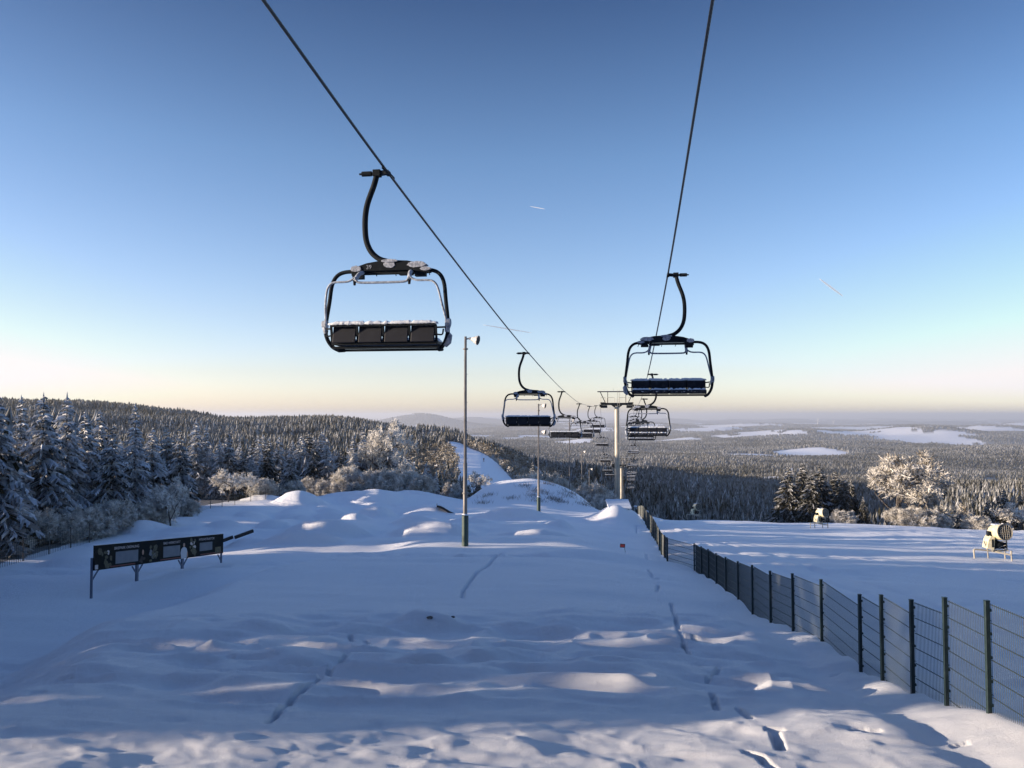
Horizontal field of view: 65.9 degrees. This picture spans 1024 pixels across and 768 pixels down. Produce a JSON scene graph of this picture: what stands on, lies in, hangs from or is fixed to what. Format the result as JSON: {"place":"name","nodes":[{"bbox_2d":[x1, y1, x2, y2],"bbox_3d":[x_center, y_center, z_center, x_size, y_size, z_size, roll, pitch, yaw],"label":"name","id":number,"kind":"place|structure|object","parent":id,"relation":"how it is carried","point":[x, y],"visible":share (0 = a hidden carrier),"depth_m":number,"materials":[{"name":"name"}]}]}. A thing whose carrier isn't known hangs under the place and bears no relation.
{"place":"outdoors","nodes":[
{"label":"outdoors","id":0,"kind":"place"},
{"bbox_2d":[0,414,1023,767],"bbox_3d":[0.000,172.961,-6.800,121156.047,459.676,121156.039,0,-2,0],"label":"snow ground","id":1,"kind":"structure","parent":0,"point":[296,630],"depth_m":18.84,"materials":[{"name":"white snow"}]},
{"bbox_2d":[11,428,24,477],"bbox_3d":[-35.082,7.214,55.708,3.558,8.445,3.867,0,-2,-8],"label":"spruce tree","id":2,"kind":"object","parent":1,"relation":"on","point":[16,438],"visible":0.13,"depth_m":55.84,"materials":[{"name":"green plant"}]},
{"bbox_2d":[8,395,31,456],"bbox_3d":[-37.416,6.367,59.814,3.769,11.135,3.934,-2,-3,36],"label":"spruce tree","id":3,"kind":"object","parent":1,"relation":"on","point":[24,427],"visible":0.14,"depth_m":59.84,"materials":[{"name":"green plant"}]},
{"bbox_2d":[0,397,45,557],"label":"spruce tree","id":4,"kind":"object","parent":1,"relation":"on","point":[16,503],"visible":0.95,"depth_m":44.12,"materials":[{"name":"green plant"}]},
{"bbox_2d":[31,507,63,545],"bbox_3d":[-29.676,9.164,48.652,3.674,3.163,3.971,1,-2,-17],"label":"frosted shrub","id":5,"kind":"object","parent":1,"relation":"on","point":[47,522],"visible":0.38,"depth_m":48.35,"materials":[{"name":"white plant"}]},
{"bbox_2d":[16,392,84,540],"bbox_3d":[-31.759,6.007,53.286,5.621,10.958,4.910,0,-2,3],"label":"spruce tree","id":6,"kind":"object","parent":1,"relation":"on","point":[49,486],"visible":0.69,"depth_m":52.89,"materials":[{"name":"green plant"}]},
{"bbox_2d":[2,406,105,447],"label":"conifer forest","id":7,"kind":"object","parent":1,"relation":"on","point":[9,414],"visible":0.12,"depth_m":116.35,"materials":[{"name":"plant"}]},
{"bbox_2d":[40,511,88,544],"bbox_3d":[-28.680,9.496,50.536,3.274,2.786,2.978,1,-2,-23],"label":"frosted shrub","id":8,"kind":"object","parent":1,"relation":"on","point":[67,521],"visible":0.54,"depth_m":50.23,"materials":[{"name":"white plant"}]},
{"bbox_2d":[53,393,95,512],"bbox_3d":[-31.823,6.133,56.318,4.529,11.150,4.773,-1,-3,28],"label":"spruce tree","id":9,"kind":"object","parent":1,"relation":"on","point":[75,466],"visible":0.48,"depth_m":56.20,"materials":[{"name":"green plant"}]},
{"bbox_2d":[72,411,109,496],"bbox_3d":[-32.393,7.003,59.826,4.951,10.009,5.179,-1,-3,32],"label":"spruce tree","id":10,"kind":"object","parent":1,"relation":"on","point":[91,450],"visible":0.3,"depth_m":59.67,"materials":[{"name":"green plant"}]},
{"bbox_2d":[66,505,119,540],"bbox_3d":[-27.970,9.494,52.719,3.510,3.022,3.794,1,-2,-21],"label":"frosted shrub","id":11,"kind":"object","parent":1,"relation":"on","point":[106,526],"visible":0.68,"depth_m":52.34,"materials":[{"name":"white plant"}]},
{"bbox_2d":[90,410,115,479],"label":"spruce tree","id":12,"kind":"object","parent":1,"relation":"on","point":[102,440],"visible":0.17,"depth_m":65.70,"materials":[{"name":"green plant"}]},
{"bbox_2d":[85,426,136,508],"bbox_3d":[-29.056,7.186,57.218,3.990,8.568,4.336,1,-2,-21],"label":"spruce tree","id":13,"kind":"object","parent":1,"relation":"on","point":[115,487],"visible":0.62,"depth_m":56.89,"materials":[{"name":"green plant"}]},
{"bbox_2d":[90,497,138,528],"bbox_3d":[-27.723,9.451,55.173,3.379,3.161,3.715,-1,-2,16],"label":"frosted shrub","id":14,"kind":"object","parent":1,"relation":"on","point":[123,513],"visible":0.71,"depth_m":54.65,"materials":[{"name":"white plant"}]},
{"bbox_2d":[119,403,153,505],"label":"spruce tree","id":15,"kind":"object","parent":1,"relation":"on","point":[139,481],"visible":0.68,"depth_m":66.00,"materials":[{"name":"green plant"}]},
{"bbox_2d":[134,502,157,520],"bbox_3d":[-27.372,9.722,57.457,2.812,2.240,2.602,-1,-2,25],"label":"frosted shrub","id":16,"kind":"object","parent":1,"relation":"on","point":[144,513],"visible":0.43,"depth_m":57.42,"materials":[{"name":"white plant"}]},
{"bbox_2d":[139,427,170,494],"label":"spruce tree","id":17,"kind":"object","parent":1,"relation":"on","point":[158,471],"visible":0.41,"depth_m":69.48,"materials":[{"name":"green plant"}]},
{"bbox_2d":[90,533,223,597],"bbox_3d":[-15.694,7.893,35.722,0.160,2.647,9.073,0,-2,12],"label":"information board","id":18,"kind":"object","parent":1,"relation":"on","point":[121,554],"visible":0.99,"depth_m":34.63,"materials":[{"name":"black metal"}]},
{"bbox_2d":[142,497,179,524],"bbox_3d":[-27.370,9.995,60.834,3.557,3.027,3.235,-1,-3,26],"label":"frosted shrub","id":19,"kind":"object","parent":1,"relation":"on","point":[162,516],"visible":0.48,"depth_m":60.02,"materials":[{"name":"white plant"}]},
{"bbox_2d":[157,425,173,467],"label":"spruce tree","id":20,"kind":"object","parent":1,"relation":"on","point":[167,446],"visible":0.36,"depth_m":129.71,"materials":[{"name":"plant"}]},
{"bbox_2d":[140,476,191,525],"bbox_3d":[-25.775,8.958,59.217,2.529,4.119,3.491,-1,-2,20],"label":"frosted tree","id":21,"kind":"object","parent":1,"relation":"on","point":[164,495],"visible":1,"depth_m":59.27,"materials":[{"name":"white plant"}]},
{"bbox_2d":[0,486,355,566],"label":"boundary fence","id":22,"kind":"object","parent":1,"relation":"on","point":[209,503],"visible":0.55,"depth_m":47.65,"materials":[{"name":"grey wood"}]},
{"bbox_2d":[164,429,200,501],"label":"spruce tree","id":23,"kind":"object","parent":1,"relation":"on","point":[181,464],"visible":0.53,"depth_m":75.48,"materials":[{"name":"green plant"}]},
{"bbox_2d":[175,498,201,516],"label":"frosted shrub","id":24,"kind":"object","parent":1,"relation":"on","point":[189,507],"visible":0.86,"depth_m":66.41,"materials":[{"name":"white plant"}]},
{"bbox_2d":[186,419,209,499],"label":"spruce tree","id":25,"kind":"object","parent":1,"relation":"on","point":[193,454],"visible":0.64,"depth_m":91.78,"materials":[{"name":"green plant"}]},
{"bbox_2d":[194,426,214,499],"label":"spruce tree","id":26,"kind":"object","parent":1,"relation":"on","point":[207,460],"visible":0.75,"depth_m":92.14,"materials":[{"name":"green plant"}]},
{"bbox_2d":[205,440,226,499],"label":"spruce tree","id":27,"kind":"object","parent":1,"relation":"on","point":[217,465],"visible":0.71,"depth_m":91.91,"materials":[{"name":"green plant"}]},
{"bbox_2d":[211,434,241,499],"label":"spruce tree","id":28,"kind":"object","parent":1,"relation":"on","point":[228,461],"visible":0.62,"depth_m":92.42,"materials":[{"name":"green plant"}]},
{"bbox_2d":[208,469,256,501],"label":"frosted tree","id":29,"kind":"object","parent":1,"relation":"on","point":[234,481],"visible":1,"depth_m":83.46,"materials":[{"name":"white plant"}]},
{"bbox_2d":[223,529,253,541],"bbox_3d":[-16.397,9.071,46.825,2.188,0.693,0.286,2,-3,-37],"label":"jib rail","id":30,"kind":"object","parent":1,"relation":"on","point":[239,535],"visible":0.82,"depth_m":46.85,"materials":[{"name":"black metal"}]},
{"bbox_2d":[229,452,249,499],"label":"spruce tree","id":31,"kind":"object","parent":1,"relation":"on","point":[243,468],"visible":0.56,"depth_m":92.67,"materials":[{"name":"green plant"}]},
{"bbox_2d":[227,472,259,497],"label":"frosted tree","id":32,"kind":"object","parent":1,"relation":"on","point":[250,478],"visible":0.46,"depth_m":87.46,"materials":[{"name":"white plant"}]},
{"bbox_2d":[252,435,261,468],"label":"spruce tree","id":33,"kind":"object","parent":1,"relation":"on","point":[257,454],"visible":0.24,"depth_m":140.21,"materials":[{"name":"plant"}]},
{"bbox_2d":[246,477,277,495],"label":"frosted shrub","id":34,"kind":"object","parent":1,"relation":"on","point":[263,483],"visible":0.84,"depth_m":89.29,"materials":[{"name":"white plant"}]},
{"bbox_2d":[257,440,279,495],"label":"spruce tree","id":35,"kind":"object","parent":1,"relation":"on","point":[266,469],"visible":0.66,"depth_m":98.31,"materials":[{"name":"green plant"}]},
{"bbox_2d":[271,436,286,482],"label":"spruce tree","id":36,"kind":"object","parent":1,"relation":"on","point":[278,463],"visible":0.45,"depth_m":108.40,"materials":[{"name":"green plant"}]},
{"bbox_2d":[277,445,301,495],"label":"spruce tree","id":37,"kind":"object","parent":1,"relation":"on","point":[288,475],"visible":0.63,"depth_m":95.34,"materials":[{"name":"green plant"}]},
{"bbox_2d":[280,478,306,493],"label":"frosted shrub","id":38,"kind":"object","parent":1,"relation":"on","point":[290,483],"visible":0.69,"depth_m":94.70,"materials":[{"name":"white plant"}]},
{"bbox_2d":[288,435,308,479],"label":"spruce tree","id":39,"kind":"object","parent":1,"relation":"on","point":[299,461],"visible":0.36,"depth_m":137.22,"materials":[{"name":"grey plant"}]},
{"bbox_2d":[300,430,313,461],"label":"spruce tree","id":40,"kind":"object","parent":1,"relation":"on","point":[308,445],"visible":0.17,"depth_m":140.75,"materials":[{"name":"plant"}]},
{"bbox_2d":[300,440,323,480],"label":"spruce tree","id":41,"kind":"object","parent":1,"relation":"on","point":[312,469],"visible":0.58,"depth_m":108.88,"materials":[{"name":"green plant"}]},
{"bbox_2d":[301,475,324,494],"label":"frosted shrub","id":42,"kind":"object","parent":1,"relation":"on","point":[308,482],"visible":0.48,"depth_m":105.84,"materials":[{"name":"white plant"}]},
{"bbox_2d":[313,480,333,495],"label":"frosted shrub","id":43,"kind":"object","parent":1,"relation":"on","point":[319,486],"visible":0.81,"depth_m":104.72,"materials":[{"name":"white plant"}]},
{"bbox_2d":[316,436,335,481],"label":"spruce tree","id":44,"kind":"object","parent":1,"relation":"on","point":[327,465],"visible":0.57,"depth_m":109.26,"materials":[{"name":"green plant"}]},
{"bbox_2d":[334,449,345,472],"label":"spruce tree","id":45,"kind":"object","parent":1,"relation":"on","point":[340,460],"visible":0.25,"depth_m":111.48,"materials":[{"name":"green plant"}]},
{"bbox_2d":[329,464,359,492],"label":"frosted shrub","id":46,"kind":"object","parent":1,"relation":"on","point":[342,476],"visible":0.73,"depth_m":103.98,"materials":[{"name":"white plant"}]},
{"bbox_2d":[0,412,698,513],"bbox_3d":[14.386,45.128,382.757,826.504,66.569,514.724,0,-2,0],"label":"broadleaf wood","id":47,"kind":"object","parent":1,"relation":"on","point":[437,457],"visible":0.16,"depth_m":338.52,"materials":[{"name":"grey plant"}]},
{"bbox_2d":[340,469,371,491],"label":"frosted shrub","id":48,"kind":"object","parent":1,"relation":"on","point":[356,485],"visible":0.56,"depth_m":102.72,"materials":[{"name":"white plant"}]},
{"bbox_2d":[354,428,368,472],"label":"spruce tree","id":49,"kind":"object","parent":1,"relation":"on","point":[362,466],"visible":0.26,"depth_m":133.84,"materials":[{"name":"plant"}]},
{"bbox_2d":[356,467,392,490],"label":"frosted shrub","id":50,"kind":"object","parent":1,"relation":"on","point":[369,484],"visible":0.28,"depth_m":102.54,"materials":[{"name":"white plant"}]},
{"bbox_2d":[346,417,419,470],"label":"frosted tree","id":51,"kind":"object","parent":1,"relation":"on","point":[371,452],"visible":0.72,"depth_m":120.10,"materials":[{"name":"white plant"}]},
{"bbox_2d":[375,430,399,471],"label":"spruce tree","id":52,"kind":"object","parent":1,"relation":"on","point":[389,463],"visible":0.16,"depth_m":127.74,"materials":[{"name":"plant"}]},
{"bbox_2d":[374,467,412,491],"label":"frosted shrub","id":53,"kind":"object","parent":1,"relation":"on","point":[384,478],"visible":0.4,"depth_m":100.89,"materials":[{"name":"white plant"}]},
{"bbox_2d":[393,457,415,471],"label":"frosted tree","id":54,"kind":"object","parent":1,"relation":"on","point":[403,465],"visible":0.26,"depth_m":115.10,"materials":[{"name":"white plant"}]},
{"bbox_2d":[389,468,420,490],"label":"frosted shrub","id":55,"kind":"object","parent":1,"relation":"on","point":[400,478],"visible":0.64,"depth_m":100.17,"materials":[{"name":"white plant"}]},
{"bbox_2d":[403,474,437,492],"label":"frosted shrub","id":56,"kind":"object","parent":1,"relation":"on","point":[425,483],"visible":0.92,"depth_m":99.88,"materials":[{"name":"white plant"}]},
{"bbox_2d":[441,482,468,499],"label":"frosted shrub","id":57,"kind":"object","parent":1,"relation":"on","point":[452,490],"visible":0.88,"depth_m":109.44,"materials":[{"name":"white plant"}]},
{"bbox_2d":[462,336,479,546],"bbox_3d":[-2.339,3.526,44.884,0.991,12.560,0.560,-1,-2,18],"label":"lamp post","id":58,"kind":"object","parent":1,"relation":"on","point":[476,340],"visible":0.98,"depth_m":44.80,"materials":[{"name":"metal"}]},
{"bbox_2d":[467,470,492,492],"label":"frosted tree","id":59,"kind":"object","parent":1,"relation":"on","point":[472,478],"visible":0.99,"depth_m":111.30,"materials":[{"name":"white plant"}]},
{"bbox_2d":[0,397,1023,529],"bbox_3d":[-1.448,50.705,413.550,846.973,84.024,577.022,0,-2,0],"label":"conifer forest","id":60,"kind":"object","parent":1,"relation":"on","point":[671,492],"visible":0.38,"depth_m":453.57,"materials":[{"name":"green plant"}]},
{"bbox_2d":[78,411,961,485],"bbox_3d":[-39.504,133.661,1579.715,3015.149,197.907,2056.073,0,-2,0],"label":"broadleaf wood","id":61,"kind":"object","parent":1,"relation":"on","point":[721,471],"depth_m":2071.78,"materials":[{"name":"plant"}]},
{"bbox_2d":[513,470,551,481],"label":"frosted shrub","id":62,"kind":"object","parent":1,"relation":"on","point":[531,475],"visible":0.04,"depth_m":126.67,"materials":[{"name":"white plant"}]},
{"bbox_2d":[474,481,599,509],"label":"dry grass","id":63,"kind":"structure","parent":1,"relation":"on","point":[535,490],"depth_m":100.43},
{"bbox_2d":[537,403,545,511],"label":"lamp post","id":64,"kind":"object","parent":1,"relation":"on","point":[538,479],"visible":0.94,"depth_m":83.59,"materials":[{"name":"metal"}]},
{"bbox_2d":[549,474,576,491],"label":"frosted shrub","id":65,"kind":"object","parent":1,"relation":"on","point":[566,485],"visible":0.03,"depth_m":128.65,"materials":[{"name":"white plant"}]},
{"bbox_2d":[574,480,613,499],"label":"frosted shrub","id":66,"kind":"object","parent":1,"relation":"on","point":[582,490],"visible":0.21,"depth_m":120.22,"materials":[{"name":"white plant"}]},
{"bbox_2d":[584,491,618,509],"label":"frosted shrub","id":67,"kind":"object","parent":1,"relation":"on","point":[597,501],"visible":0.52,"depth_m":117.82,"materials":[{"name":"white plant"}]},
{"bbox_2d":[597,390,633,498],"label":"lift tower","id":68,"kind":"structure","parent":1,"relation":"on","point":[617,405],"depth_m":124.44,"materials":[{"name":"metal"}]},
{"bbox_2d":[261,0,614,484],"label":"haul rope","id":69,"kind":"object","parent":68,"relation":"attached to","point":[282,26],"visible":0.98,"depth_m":12.95,"materials":[{"name":"grey metal"}]},
{"bbox_2d":[321,166,451,351],"bbox_3d":[-2.245,-2.242,14.292,2.401,3.317,0.738,0,-2,8],"label":"chairlift chair","id":70,"kind":"object","parent":69,"relation":"hanging from","point":[347,336],"visible":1,"depth_m":14.09,"materials":[{"name":"paint"}]},
{"bbox_2d":[501,352,555,426],"bbox_3d":[0.740,0.241,34.710,2.401,3.317,0.738,0,-2,8],"label":"chairlift chair","id":71,"kind":"object","parent":69,"relation":"hanging from","point":[522,420],"visible":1,"depth_m":34.49,"materials":[{"name":"paint"}]},
{"bbox_2d":[548,391,581,438],"bbox_3d":[3.696,2.138,54.952,2.401,3.317,0.738,0,-2,8],"label":"chairlift chair","id":72,"kind":"object","parent":69,"relation":"hanging from","point":[564,434],"visible":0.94,"depth_m":54.73,"materials":[{"name":"paint"}]},
{"bbox_2d":[570,403,594,437],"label":"chairlift chair","id":73,"kind":"object","parent":69,"relation":"hanging from","point":[586,435],"visible":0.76,"depth_m":75.14,"materials":[{"name":"paint"}]},
{"bbox_2d":[582,406,600,432],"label":"chairlift chair","id":74,"kind":"object","parent":69,"relation":"hanging from","point":[590,430],"visible":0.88,"depth_m":95.68,"materials":[{"name":"paint"}]},
{"bbox_2d":[630,0,714,492],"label":"haul rope","id":75,"kind":"object","parent":68,"relation":"attached to","point":[699,83],"visible":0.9,"depth_m":13.33,"materials":[{"name":"grey metal"}]},
{"bbox_2d":[626,398,655,440],"bbox_3d":[10.129,2.783,61.945,2.401,3.317,0.738,0,-2,8],"label":"chairlift chair","id":76,"kind":"object","parent":75,"relation":"hanging from","point":[639,437],"visible":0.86,"depth_m":61.90,"materials":[{"name":"paint"}]},
{"bbox_2d":[625,373,670,436],"bbox_3d":[7.144,1.098,41.496,2.401,3.317,0.738,0,-2,8],"label":"chairlift chair","id":77,"kind":"object","parent":75,"relation":"hanging from","point":[654,431],"visible":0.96,"depth_m":41.48,"materials":[{"name":"paint"}]},
{"bbox_2d":[623,272,714,396],"bbox_3d":[4.145,-1.299,20.974,2.401,3.317,0.738,0,-2,8],"label":"chairlift chair","id":78,"kind":"object","parent":75,"relation":"hanging from","point":[669,387],"visible":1,"depth_m":20.95,"materials":[{"name":"paint"}]},
{"bbox_2d":[605,499,631,508],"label":"kicker box","id":79,"kind":"object","parent":1,"relation":"on","point":[624,503],"visible":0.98,"depth_m":79.59,"materials":[{"name":"white"}]},
{"bbox_2d":[611,457,630,498],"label":"lift tower","id":80,"kind":"structure","parent":1,"relation":"on","point":[622,465],"depth_m":213.90,"materials":[{"name":"metal"}]},
{"bbox_2d":[255,413,1023,473],"bbox_3d":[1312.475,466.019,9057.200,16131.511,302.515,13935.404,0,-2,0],"label":"distant woodland","id":81,"kind":"object","parent":1,"relation":"on","point":[977,457],"visible":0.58,"depth_m":3957.59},
{"bbox_2d":[686,503,701,518],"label":"snow cannon","id":82,"kind":"object","parent":1,"relation":"on","point":[696,506],"visible":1,"depth_m":117.05,"materials":[{"name":"yellow paint"}]},
{"bbox_2d":[765,465,803,522],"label":"spruce tree","id":83,"kind":"object","parent":1,"relation":"on","point":[783,511],"visible":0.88,"depth_m":114.75,"materials":[{"name":"green plant"}]},
{"bbox_2d":[793,463,810,498],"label":"spruce tree","id":84,"kind":"object","parent":1,"relation":"on","point":[801,481],"visible":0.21,"depth_m":118.23,"materials":[{"name":"green plant"}]},
{"bbox_2d":[791,471,833,522],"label":"spruce tree","id":85,"kind":"object","parent":1,"relation":"on","point":[811,497],"visible":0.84,"depth_m":111.85,"materials":[{"name":"green plant"}]},
{"bbox_2d":[810,508,828,527],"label":"snow cannon","id":86,"kind":"object","parent":1,"relation":"on","point":[820,513],"visible":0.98,"depth_m":76.41,"materials":[{"name":"yellow paint"}]},
{"bbox_2d":[814,464,833,521],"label":"spruce tree","id":87,"kind":"object","parent":1,"relation":"on","point":[824,490],"visible":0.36,"depth_m":116.88,"materials":[{"name":"green plant"}]},
{"bbox_2d":[637,505,1023,724],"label":"fence","id":88,"kind":"object","parent":1,"relation":"on","point":[717,568],"visible":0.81,"depth_m":15.52,"materials":[{"name":"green metal"}]},
{"bbox_2d":[828,470,844,503],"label":"spruce tree","id":89,"kind":"object","parent":1,"relation":"on","point":[835,486],"visible":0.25,"depth_m":120.33,"materials":[{"name":"green plant"}]},
{"bbox_2d":[825,474,856,523],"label":"spruce tree","id":90,"kind":"object","parent":1,"relation":"on","point":[842,498],"visible":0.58,"depth_m":113.06,"materials":[{"name":"green plant"}]},
{"bbox_2d":[829,509,858,523],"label":"frosted shrub","id":91,"kind":"object","parent":1,"relation":"on","point":[842,516],"visible":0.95,"depth_m":106.49,"materials":[{"name":"white plant"}]},
{"bbox_2d":[847,479,861,514],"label":"spruce tree","id":92,"kind":"object","parent":1,"relation":"on","point":[855,500],"visible":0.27,"depth_m":114.85,"materials":[{"name":"green plant"}]},
{"bbox_2d":[856,497,871,523],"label":"spruce tree","id":93,"kind":"object","parent":1,"relation":"on","point":[863,514],"visible":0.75,"depth_m":111.06,"materials":[{"name":"green plant"}]},
{"bbox_2d":[881,506,917,525],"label":"frosted shrub","id":94,"kind":"object","parent":1,"relation":"on","point":[900,515],"visible":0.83,"depth_m":104.84,"materials":[{"name":"white plant"}]},
{"bbox_2d":[891,481,941,526],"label":"frosted tree","id":95,"kind":"object","parent":1,"relation":"on","point":[930,505],"visible":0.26,"depth_m":115.32,"materials":[{"name":"white plant"}]},
{"bbox_2d":[896,504,942,526],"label":"frosted shrub","id":96,"kind":"object","parent":1,"relation":"on","point":[925,518],"visible":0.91,"depth_m":103.27,"materials":[{"name":"white plant"}]},
{"bbox_2d":[864,449,975,525],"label":"frosted tree","id":97,"kind":"object","parent":1,"relation":"on","point":[901,477],"visible":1,"depth_m":106.50,"materials":[{"name":"white plant"}]},
{"bbox_2d":[936,514,954,528],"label":"frosted shrub","id":98,"kind":"object","parent":1,"relation":"on","point":[946,522],"visible":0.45,"depth_m":103.61,"materials":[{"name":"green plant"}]},
{"bbox_2d":[958,514,991,529],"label":"frosted shrub","id":99,"kind":"object","parent":1,"relation":"on","point":[976,522],"visible":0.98,"depth_m":102.59,"materials":[{"name":"white plant"}]},
{"bbox_2d":[982,497,996,523],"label":"spruce tree","id":100,"kind":"object","parent":1,"relation":"on","point":[988,513],"visible":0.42,"depth_m":107.15,"materials":[{"name":"green plant"}]},
{"bbox_2d":[973,523,1012,560],"bbox_3d":[30.187,9.926,49.735,2.295,2.405,1.599,0,-2,8],"label":"snow cannon","id":101,"kind":"object","parent":1,"relation":"on","point":[995,533],"visible":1,"depth_m":49.36,"materials":[{"name":"yellow paint"}]},
{"bbox_2d":[994,489,1019,530],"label":"spruce tree","id":102,"kind":"object","parent":1,"relation":"on","point":[999,519],"visible":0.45,"depth_m":111.09,"materials":[{"name":"green plant"}]},
{"bbox_2d":[993,501,1023,530],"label":"frosted tree","id":103,"kind":"object","parent":1,"relation":"on","point":[1018,513],"visible":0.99,"depth_m":109.23,"materials":[{"name":"white plant"}]},
{"bbox_2d":[0,0,1023,418],"label":"sky","id":104,"kind":"structure","parent":0,"point":[183,196],"materials":[{"name":"blue"}]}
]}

